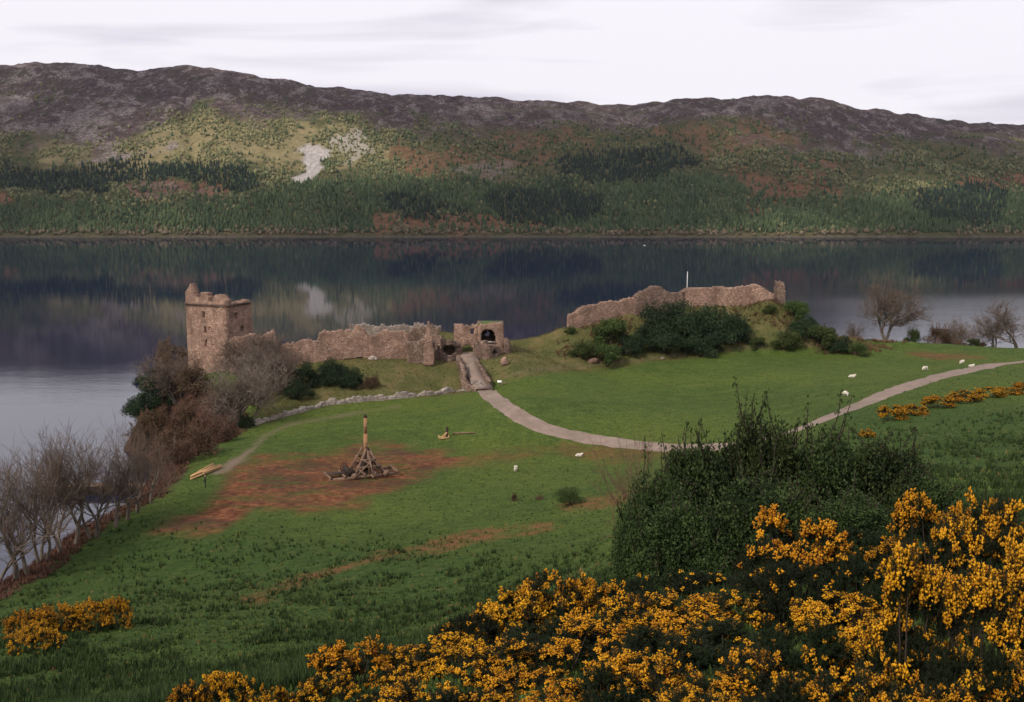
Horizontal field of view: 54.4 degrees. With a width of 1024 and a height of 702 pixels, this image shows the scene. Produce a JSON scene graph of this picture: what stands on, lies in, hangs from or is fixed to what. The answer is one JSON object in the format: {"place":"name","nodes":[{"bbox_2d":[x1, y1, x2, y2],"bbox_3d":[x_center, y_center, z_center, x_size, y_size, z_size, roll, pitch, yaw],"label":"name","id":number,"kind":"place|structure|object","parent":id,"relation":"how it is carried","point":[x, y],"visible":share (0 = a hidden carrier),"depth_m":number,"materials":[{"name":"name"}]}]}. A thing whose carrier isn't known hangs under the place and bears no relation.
{"place":"outdoors","nodes":[
{"label":"outdoors","id":0,"kind":"place"},
{"bbox_2d":[0,300,1023,701],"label":"meadow","id":1,"kind":"structure","parent":0,"point":[260,470],"depth_m":134.43,"materials":[{"name":"green plant"}]},
{"bbox_2d":[1,607,47,641],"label":"gorse bush","id":2,"kind":"object","parent":1,"relation":"on","point":[11,621],"visible":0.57,"depth_m":56.64,"materials":[{"name":"yellow plant"}]},
{"bbox_2d":[4,617,70,654],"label":"gorse bush","id":3,"kind":"object","parent":1,"relation":"on","point":[32,632],"visible":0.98,"depth_m":53.43,"materials":[{"name":"yellow plant"}]},
{"bbox_2d":[0,445,79,579],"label":"bare tree","id":4,"kind":"object","parent":1,"relation":"on","point":[15,569],"visible":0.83,"depth_m":94.24,"materials":[{"name":"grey plant"}]},
{"bbox_2d":[0,457,97,582],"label":"bare tree","id":5,"kind":"object","parent":1,"relation":"on","point":[8,566],"visible":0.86,"depth_m":95.94,"materials":[{"name":"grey plant"}]},
{"bbox_2d":[0,419,101,563],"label":"bare tree","id":6,"kind":"object","parent":1,"relation":"on","point":[37,481],"visible":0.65,"depth_m":100.53,"materials":[{"name":"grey plant"}]},
{"bbox_2d":[0,416,108,552],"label":"bare tree","id":7,"kind":"object","parent":1,"relation":"on","point":[58,543],"visible":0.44,"depth_m":103.97,"materials":[{"name":"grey plant"}]},
{"bbox_2d":[36,599,84,631],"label":"gorse bush","id":8,"kind":"object","parent":1,"relation":"on","point":[51,618],"visible":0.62,"depth_m":58.52,"materials":[{"name":"yellow plant"}]},
{"bbox_2d":[62,596,116,631],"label":"gorse bush","id":9,"kind":"object","parent":1,"relation":"on","point":[95,606],"visible":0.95,"depth_m":59.44,"materials":[{"name":"yellow plant"}]},
{"bbox_2d":[45,431,155,544],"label":"bare tree","id":10,"kind":"object","parent":1,"relation":"on","point":[77,535],"visible":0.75,"depth_m":105.76,"materials":[{"name":"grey plant"}]},
{"bbox_2d":[34,413,171,538],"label":"bare tree","id":11,"kind":"object","parent":1,"relation":"on","point":[97,525],"visible":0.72,"depth_m":107.15,"materials":[{"name":"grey plant"}]},
{"bbox_2d":[94,594,135,628],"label":"gorse bush","id":12,"kind":"object","parent":1,"relation":"on","point":[124,608],"visible":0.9,"depth_m":60.81,"materials":[{"name":"yellow plant"}]},
{"bbox_2d":[93,417,151,526],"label":"bare tree","id":13,"kind":"object","parent":1,"relation":"on","point":[121,496],"visible":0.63,"depth_m":111.20,"materials":[{"name":"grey plant"}]},
{"bbox_2d":[0,379,249,599],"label":"bracken","id":14,"kind":"object","parent":1,"relation":"on","point":[53,553],"visible":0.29,"depth_m":109.81,"materials":[{"name":"brown plant"}]},
{"bbox_2d":[100,423,173,512],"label":"bare tree","id":15,"kind":"object","parent":1,"relation":"on","point":[137,506],"visible":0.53,"depth_m":114.76,"materials":[{"name":"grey plant"}]},
{"bbox_2d":[134,364,179,407],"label":"evergreen bush","id":16,"kind":"object","parent":1,"relation":"on","point":[153,392],"visible":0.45,"depth_m":209.40,"materials":[{"name":"green plant"}]},
{"bbox_2d":[129,349,211,404],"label":"bare tree","id":17,"kind":"object","parent":1,"relation":"on","point":[173,373],"visible":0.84,"depth_m":204.88,"materials":[{"name":"brown plant"}]},
{"bbox_2d":[165,678,217,701],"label":"gorse bush","id":18,"kind":"object","parent":1,"relation":"on","point":[184,693],"visible":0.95,"depth_m":14.33,"materials":[{"name":"yellow plant"}]},
{"bbox_2d":[168,417,221,456],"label":"russet bush","id":19,"kind":"object","parent":1,"relation":"on","point":[206,446],"visible":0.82,"depth_m":144.61,"materials":[{"name":"brown plant"}]},
{"bbox_2d":[183,283,252,373],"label":"tower house","id":20,"kind":"structure","parent":1,"relation":"on","point":[211,319],"depth_m":212.71,"materials":[{"name":"stone"}]},
{"bbox_2d":[195,668,256,701],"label":"gorse bush","id":21,"kind":"object","parent":1,"relation":"on","point":[221,686],"visible":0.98,"depth_m":14.29,"materials":[{"name":"yellow plant"}]},
{"bbox_2d":[203,328,275,380],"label":"bare tree","id":22,"kind":"object","parent":1,"relation":"on","point":[230,347],"visible":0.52,"depth_m":198.08,"materials":[{"name":"grey plant"}]},
{"bbox_2d":[197,351,295,426],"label":"bare tree","id":23,"kind":"object","parent":1,"relation":"on","point":[259,391],"visible":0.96,"depth_m":173.43,"materials":[{"name":"grey plant"}]},
{"bbox_2d":[228,338,302,399],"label":"bare tree","id":24,"kind":"object","parent":1,"relation":"on","point":[252,359],"visible":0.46,"depth_m":189.98,"materials":[{"name":"grey plant"}]},
{"bbox_2d":[290,669,360,701],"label":"gorse bush","id":25,"kind":"object","parent":1,"relation":"on","point":[337,685],"visible":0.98,"depth_m":14.30,"materials":[{"name":"yellow plant"}]},
{"bbox_2d":[279,325,407,364],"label":"curtain wall","id":26,"kind":"structure","parent":1,"relation":"on","point":[355,343],"depth_m":209.35,"materials":[{"name":"stone"}]},
{"bbox_2d":[304,634,407,700],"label":"gorse bush","id":27,"kind":"object","parent":1,"relation":"on","point":[331,659],"visible":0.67,"depth_m":15.15,"materials":[{"name":"yellow plant"}]},
{"bbox_2d":[324,413,397,480],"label":"trebuchet","id":28,"kind":"object","parent":1,"relation":"on","point":[365,462],"visible":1,"depth_m":133.82,"materials":[{"name":"brown wood"}]},
{"bbox_2d":[252,380,484,425],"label":"dry stone wall","id":29,"kind":"structure","parent":1,"relation":"on","point":[358,398],"depth_m":189.27,"materials":[{"name":"grey stone"}]},
{"bbox_2d":[372,642,455,683],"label":"gorse bush","id":30,"kind":"object","parent":1,"relation":"on","point":[414,663],"visible":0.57,"depth_m":15.11,"materials":[{"name":"yellow plant"}]},
{"bbox_2d":[377,672,458,701],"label":"gorse bush","id":31,"kind":"object","parent":1,"relation":"on","point":[412,691],"visible":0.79,"depth_m":12.26,"materials":[{"name":"yellow plant"}]},
{"bbox_2d":[405,631,486,683],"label":"gorse bush","id":32,"kind":"object","parent":1,"relation":"on","point":[449,643],"visible":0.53,"depth_m":15.33,"materials":[{"name":"yellow plant"}]},
{"bbox_2d":[428,610,508,663],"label":"gorse bush","id":33,"kind":"object","parent":1,"relation":"on","point":[467,624],"visible":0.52,"depth_m":16.32,"materials":[{"name":"green plant"}]},
{"bbox_2d":[434,321,510,361],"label":"gatehouse","id":34,"kind":"object","parent":1,"relation":"on","point":[493,343],"visible":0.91,"depth_m":216.40,"materials":[{"name":"stone"}]},
{"bbox_2d":[456,352,492,391],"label":"causeway","id":35,"kind":"structure","parent":1,"relation":"on","point":[471,368],"depth_m":203.53,"materials":[{"name":"stone"}]},
{"bbox_2d":[446,635,560,695],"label":"gorse bush","id":36,"kind":"object","parent":1,"relation":"on","point":[512,650],"visible":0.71,"depth_m":13.04,"materials":[{"name":"yellow plant"}]},
{"bbox_2d":[463,663,560,701],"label":"gorse bush","id":37,"kind":"object","parent":1,"relation":"on","point":[499,688],"visible":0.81,"depth_m":11.36,"materials":[{"name":"yellow plant"}]},
{"bbox_2d":[473,584,556,643],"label":"gorse bush","id":38,"kind":"object","parent":1,"relation":"on","point":[496,610],"visible":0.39,"depth_m":17.19,"materials":[{"name":"yellow plant"}]},
{"bbox_2d":[495,616,578,653],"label":"gorse bush","id":39,"kind":"object","parent":1,"relation":"on","point":[521,628],"visible":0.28,"depth_m":15.46,"materials":[{"name":"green plant"}]},
{"bbox_2d":[503,567,597,630],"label":"gorse bush","id":40,"kind":"object","parent":1,"relation":"on","point":[563,605],"visible":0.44,"depth_m":17.62,"materials":[{"name":"yellow plant"}]},
{"bbox_2d":[264,301,855,419],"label":"dry grass","id":41,"kind":"structure","parent":1,"relation":"on","point":[552,361],"depth_m":209.59,"materials":[{"name":"green plant"}]},
{"bbox_2d":[525,675,609,701],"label":"gorse bush","id":42,"kind":"object","parent":1,"relation":"on","point":[565,688],"visible":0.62,"depth_m":10.80,"materials":[{"name":"yellow plant"}]},
{"bbox_2d":[520,613,627,682],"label":"gorse bush","id":43,"kind":"object","parent":1,"relation":"on","point":[585,625],"visible":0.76,"depth_m":13.80,"materials":[{"name":"yellow plant"}]},
{"bbox_2d":[555,573,634,618],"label":"gorse bush","id":44,"kind":"object","parent":1,"relation":"on","point":[603,592],"visible":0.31,"depth_m":17.53,"materials":[{"name":"yellow plant"}]},
{"bbox_2d":[567,297,633,330],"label":"bailey wall","id":45,"kind":"structure","parent":1,"relation":"on","point":[587,315],"depth_m":236.31,"materials":[{"name":"stone"}]},
{"bbox_2d":[568,659,648,701],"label":"gorse bush","id":46,"kind":"object","parent":1,"relation":"on","point":[599,678],"visible":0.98,"depth_m":10.72,"materials":[{"name":"green plant"}]},
{"bbox_2d":[591,315,627,345],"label":"green bush","id":47,"kind":"object","parent":1,"relation":"on","point":[615,327],"visible":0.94,"depth_m":228.85,"materials":[{"name":"green plant"}]},
{"bbox_2d":[597,498,665,591],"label":"leafy shrub","id":48,"kind":"object","parent":1,"relation":"on","point":[621,555],"visible":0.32,"depth_m":24.84,"materials":[{"name":"green plant"}]},
{"bbox_2d":[595,590,680,647],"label":"gorse bush","id":49,"kind":"object","parent":1,"relation":"on","point":[621,605],"visible":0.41,"depth_m":14.90,"materials":[{"name":"yellow plant"}]},
{"bbox_2d":[580,642,697,701],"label":"gorse bush","id":50,"kind":"object","parent":1,"relation":"on","point":[625,665],"visible":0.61,"depth_m":11.19,"materials":[{"name":"yellow plant"}]},
{"bbox_2d":[587,427,690,538],"bbox_3d":[4.484,5.148,31.506,4.613,5.997,3.520,-2,8,-11],"label":"bare sapling","id":51,"kind":"object","parent":1,"relation":"on","point":[619,486],"visible":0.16,"depth_m":31.07,"materials":[{"name":"brown plant"}]},
{"bbox_2d":[612,434,687,567],"bbox_3d":[3.950,4.912,27.958,2.631,5.070,2.584,-8,11,-43],"label":"leafy shrub","id":52,"kind":"object","parent":1,"relation":"on","point":[655,492],"visible":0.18,"depth_m":27.60,"materials":[{"name":"green plant"}]},
{"bbox_2d":[621,569,694,606],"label":"gorse bush","id":53,"kind":"object","parent":1,"relation":"on","point":[638,583],"visible":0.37,"depth_m":18.83,"materials":[{"name":"green plant"}]},
{"bbox_2d":[633,286,683,315],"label":"bailey wall","id":54,"kind":"structure","parent":1,"relation":"on","point":[651,294],"depth_m":239.18,"materials":[{"name":"stone"}]},
{"bbox_2d":[634,300,683,337],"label":"evergreen bush","id":55,"kind":"object","parent":1,"relation":"on","point":[657,315],"visible":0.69,"depth_m":231.72,"materials":[{"name":"green plant"}]},
{"bbox_2d":[609,624,720,675],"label":"gorse bush","id":56,"kind":"object","parent":1,"relation":"on","point":[633,640],"visible":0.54,"depth_m":12.66,"materials":[{"name":"green plant"}]},
{"bbox_2d":[641,321,692,354],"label":"evergreen bush","id":57,"kind":"object","parent":1,"relation":"on","point":[662,342],"visible":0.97,"depth_m":227.63,"materials":[{"name":"green plant"}]},
{"bbox_2d":[616,415,740,541],"bbox_3d":[5.300,4.733,29.981,4.087,5.845,3.614,-1,8,-7],"label":"leafy shrub","id":58,"kind":"object","parent":1,"relation":"on","point":[704,467],"visible":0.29,"depth_m":29.21,"materials":[{"name":"green plant"}]},
{"bbox_2d":[625,473,739,592],"bbox_3d":[4.159,4.590,23.909,2.871,3.378,2.923,0,8,2],"label":"leafy shrub","id":59,"kind":"object","parent":1,"relation":"on","point":[690,547],"visible":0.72,"depth_m":23.50,"materials":[{"name":"green plant"}]},
{"bbox_2d":[640,681,729,701],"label":"gorse bush","id":60,"kind":"object","parent":1,"relation":"on","point":[675,695],"visible":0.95,"depth_m":10.22,"materials":[{"name":"yellow plant"}]},
{"bbox_2d":[638,590,741,642],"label":"gorse bush","id":61,"kind":"object","parent":1,"relation":"on","point":[662,618],"visible":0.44,"depth_m":14.48,"materials":[{"name":"yellow plant"}]},
{"bbox_2d":[662,298,721,337],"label":"evergreen bush","id":62,"kind":"object","parent":1,"relation":"on","point":[693,317],"visible":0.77,"depth_m":230.06,"materials":[{"name":"green plant"}]},
{"bbox_2d":[661,568,746,601],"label":"gorse bush","id":63,"kind":"object","parent":1,"relation":"on","point":[699,579],"visible":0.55,"depth_m":18.41,"materials":[{"name":"green plant"}]},
{"bbox_2d":[681,323,727,358],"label":"evergreen bush","id":64,"kind":"object","parent":1,"relation":"on","point":[694,339],"visible":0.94,"depth_m":227.04,"materials":[{"name":"green plant"}]},
{"bbox_2d":[664,616,761,671],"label":"gorse bush","id":65,"kind":"object","parent":1,"relation":"on","point":[711,634],"visible":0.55,"depth_m":12.84,"materials":[{"name":"green plant"}]},
{"bbox_2d":[697,302,749,343],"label":"evergreen bush","id":66,"kind":"object","parent":1,"relation":"on","point":[730,319],"visible":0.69,"depth_m":230.32,"materials":[{"name":"green plant"}]},
{"bbox_2d":[675,588,777,626],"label":"gorse bush","id":67,"kind":"object","parent":1,"relation":"on","point":[756,611],"visible":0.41,"depth_m":14.73,"materials":[{"name":"yellow plant"}]},
{"bbox_2d":[681,284,774,306],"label":"bailey wall","id":68,"kind":"structure","parent":1,"relation":"on","point":[743,295],"depth_m":241.24,"materials":[{"name":"stone"}]},
{"bbox_2d":[551,299,906,363],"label":"dry scrub","id":69,"kind":"object","parent":1,"relation":"on","point":[871,346],"visible":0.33,"depth_m":236.35,"materials":[{"name":"plant"}]},
{"bbox_2d":[681,641,816,701],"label":"gorse bush","id":70,"kind":"object","parent":1,"relation":"on","point":[765,669],"visible":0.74,"depth_m":10.64,"materials":[{"name":"yellow plant"}]},
{"bbox_2d":[715,453,816,572],"bbox_3d":[6.503,4.346,25.041,3.290,3.370,3.721,6,10,38],"label":"leafy shrub","id":71,"kind":"object","parent":1,"relation":"on","point":[746,510],"visible":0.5,"depth_m":24.37,"materials":[{"name":"green plant"}]},
{"bbox_2d":[714,376,817,545],"bbox_3d":[7.580,4.152,30.973,3.425,7.378,3.485,-6,10,-36],"label":"leafy shrub","id":72,"kind":"object","parent":1,"relation":"on","point":[754,452],"visible":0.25,"depth_m":30.38,"materials":[{"name":"green plant"}]},
{"bbox_2d":[722,668,810,701],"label":"gorse bush","id":73,"kind":"object","parent":1,"relation":"on","point":[785,690],"visible":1,"depth_m":9.27,"materials":[{"name":"green plant"}]},
{"bbox_2d":[726,503,855,606],"bbox_3d":[4.543,3.494,15.675,2.239,2.129,2.041,-6,10,-34],"label":"gorse bush","id":74,"kind":"object","parent":1,"relation":"on","point":[832,553],"visible":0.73,"depth_m":15.21,"materials":[{"name":"yellow plant"}]},
{"bbox_2d":[735,558,848,632],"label":"gorse bush","id":75,"kind":"object","parent":1,"relation":"on","point":[771,584],"visible":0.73,"depth_m":13.89,"materials":[{"name":"green plant"}]},
{"bbox_2d":[750,617,855,700],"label":"gorse bush","id":76,"kind":"object","parent":1,"relation":"on","point":[826,650],"visible":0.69,"depth_m":10.96,"materials":[{"name":"green plant"}]},
{"bbox_2d":[771,389,888,528],"bbox_3d":[9.655,4.174,30.885,3.940,5.975,3.870,4,9,24],"label":"leafy shrub","id":77,"kind":"object","parent":1,"relation":"on","point":[829,463],"visible":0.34,"depth_m":30.11,"materials":[{"name":"green plant"}]},
{"bbox_2d":[783,585,886,634],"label":"gorse bush","id":78,"kind":"object","parent":1,"relation":"on","point":[801,615],"visible":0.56,"depth_m":12.98,"materials":[{"name":"yellow plant"}]},
{"bbox_2d":[772,658,911,701],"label":"gorse bush","id":79,"kind":"object","parent":1,"relation":"on","point":[866,684],"visible":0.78,"depth_m":9.39,"materials":[{"name":"yellow plant"}]},
{"bbox_2d":[801,469,901,550],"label":"leafy shrub","id":80,"kind":"object","parent":1,"relation":"on","point":[859,513],"visible":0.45,"depth_m":24.53,"materials":[{"name":"green plant"}]},
{"bbox_2d":[805,552,910,626],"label":"gorse bush","id":81,"kind":"object","parent":1,"relation":"on","point":[850,575],"visible":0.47,"depth_m":13.72,"materials":[{"name":"green plant"}]},
{"bbox_2d":[829,525,893,579],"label":"gorse bush","id":82,"kind":"object","parent":1,"relation":"on","point":[865,541],"visible":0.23,"depth_m":17.98,"materials":[{"name":"green plant"}]},
{"bbox_2d":[832,422,929,536],"bbox_3d":[11.483,4.341,31.193,3.739,4.560,4.228,-5,9,-29],"label":"leafy shrub","id":83,"kind":"object","parent":1,"relation":"on","point":[881,468],"visible":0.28,"depth_m":30.31,"materials":[{"name":"green plant"}]},
{"bbox_2d":[837,612,941,685],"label":"gorse bush","id":84,"kind":"object","parent":1,"relation":"on","point":[850,633],"visible":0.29,"depth_m":11.82,"materials":[{"name":"yellow plant"}]},
{"bbox_2d":[849,266,943,339],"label":"bare tree","id":85,"kind":"object","parent":1,"relation":"on","point":[893,312],"visible":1,"depth_m":252.17,"materials":[{"name":"brown plant"}]},
{"bbox_2d":[853,539,958,700],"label":"gorse bush","id":86,"kind":"object","parent":1,"relation":"on","point":[909,588],"visible":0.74,"depth_m":9.73,"materials":[{"name":"yellow plant"}]},
{"bbox_2d":[855,622,957,701],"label":"gorse bush","id":87,"kind":"object","parent":1,"relation":"on","point":[915,650],"visible":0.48,"depth_m":9.82,"materials":[{"name":"green plant"}]},
{"bbox_2d":[875,449,966,535],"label":"leafy shrub","id":88,"kind":"object","parent":1,"relation":"on","point":[942,496],"visible":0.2,"depth_m":29.55,"materials":[{"name":"green plant"}]},
{"bbox_2d":[877,669,976,701],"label":"gorse bush","id":89,"kind":"object","parent":1,"relation":"on","point":[920,693],"visible":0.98,"depth_m":8.72,"materials":[{"name":"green plant"}]},
{"bbox_2d":[885,488,974,583],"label":"gorse bush","id":90,"kind":"object","parent":1,"relation":"on","point":[907,522],"visible":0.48,"depth_m":15.72,"materials":[{"name":"yellow plant"}]},
{"bbox_2d":[919,483,1023,608],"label":"gorse bush","id":91,"kind":"object","parent":1,"relation":"on","point":[995,530],"visible":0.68,"depth_m":13.70,"materials":[{"name":"yellow plant"}]},
{"bbox_2d":[921,638,1023,701],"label":"gorse bush","id":92,"kind":"object","parent":1,"relation":"on","point":[947,665],"visible":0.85,"depth_m":8.96,"materials":[{"name":"green plant"}]},
{"bbox_2d":[921,564,1023,650],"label":"gorse bush","id":93,"kind":"object","parent":1,"relation":"on","point":[969,634],"visible":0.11,"depth_m":11.73,"materials":[{"name":"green plant"}]},
{"bbox_2d":[932,537,1023,677],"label":"gorse bush","id":94,"kind":"object","parent":1,"relation":"on","point":[981,594],"visible":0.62,"depth_m":9.44,"materials":[{"name":"yellow plant"}]},
{"bbox_2d":[958,655,1023,701],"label":"gorse bush","id":95,"kind":"object","parent":1,"relation":"on","point":[994,695],"visible":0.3,"depth_m":8.89,"materials":[{"name":"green plant"}]},
{"bbox_2d":[970,291,1023,347],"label":"bare tree","id":96,"kind":"object","parent":1,"relation":"on","point":[1005,320],"visible":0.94,"depth_m":247.92,"materials":[{"name":"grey plant"}]},
{"bbox_2d":[0,237,1023,579],"bbox_3d":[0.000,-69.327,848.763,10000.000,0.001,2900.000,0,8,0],"label":"water","id":97,"kind":"structure","parent":0,"point":[86,323],"depth_m":666.54,"materials":[{"name":"blue liquid"}]},
{"bbox_2d":[0,62,1023,236],"bbox_3d":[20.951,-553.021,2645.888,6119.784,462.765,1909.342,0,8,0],"label":"hills","id":98,"kind":"structure","parent":0,"point":[133,98],"depth_m":2379.25,"materials":[{"name":"plant"}]},
{"bbox_2d":[0,138,1008,228],"bbox_3d":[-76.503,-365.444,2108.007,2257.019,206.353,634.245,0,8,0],"label":"spruce plantation","id":99,"kind":"object","parent":98,"relation":"on","point":[571,200],"visible":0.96,"depth_m":2026.87,"materials":[{"name":"green plant"}]},
{"bbox_2d":[0,100,1023,232],"bbox_3d":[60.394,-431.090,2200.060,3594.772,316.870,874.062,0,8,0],"label":"pine wood","id":100,"kind":"object","parent":98,"relation":"on","point":[626,186],"visible":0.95,"depth_m":1931.55,"materials":[{"name":"green plant"}]},
{"bbox_2d":[0,82,1023,232],"bbox_3d":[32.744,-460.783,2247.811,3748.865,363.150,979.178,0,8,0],"label":"birch wood","id":101,"kind":"object","parent":98,"relation":"on","point":[76,151],"visible":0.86,"depth_m":2221.33,"materials":[{"name":"plant"}]},
{"bbox_2d":[0,223,1023,235],"bbox_3d":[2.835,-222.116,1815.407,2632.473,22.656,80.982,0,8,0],"label":"shore scrub","id":102,"kind":"object","parent":98,"relation":"on","point":[854,231],"visible":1,"depth_m":1795.00,"materials":[{"name":"green plant"}]},
{"bbox_2d":[0,0,1023,124],"label":"sky","id":103,"kind":"structure","parent":0,"point":[963,60],"materials":[{"name":"white"}]},
{"bbox_2d":[9,410,1022,698],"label":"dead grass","id":104,"kind":"structure","parent":0,"point":[397,560],"depth_m":80.80,"materials":[{"name":"brown plant"}]},
{"bbox_2d":[477,361,1023,451],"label":"path","id":105,"kind":"structure","parent":0,"point":[504,406],"depth_m":156.41,"materials":[{"name":"grey gravel"}]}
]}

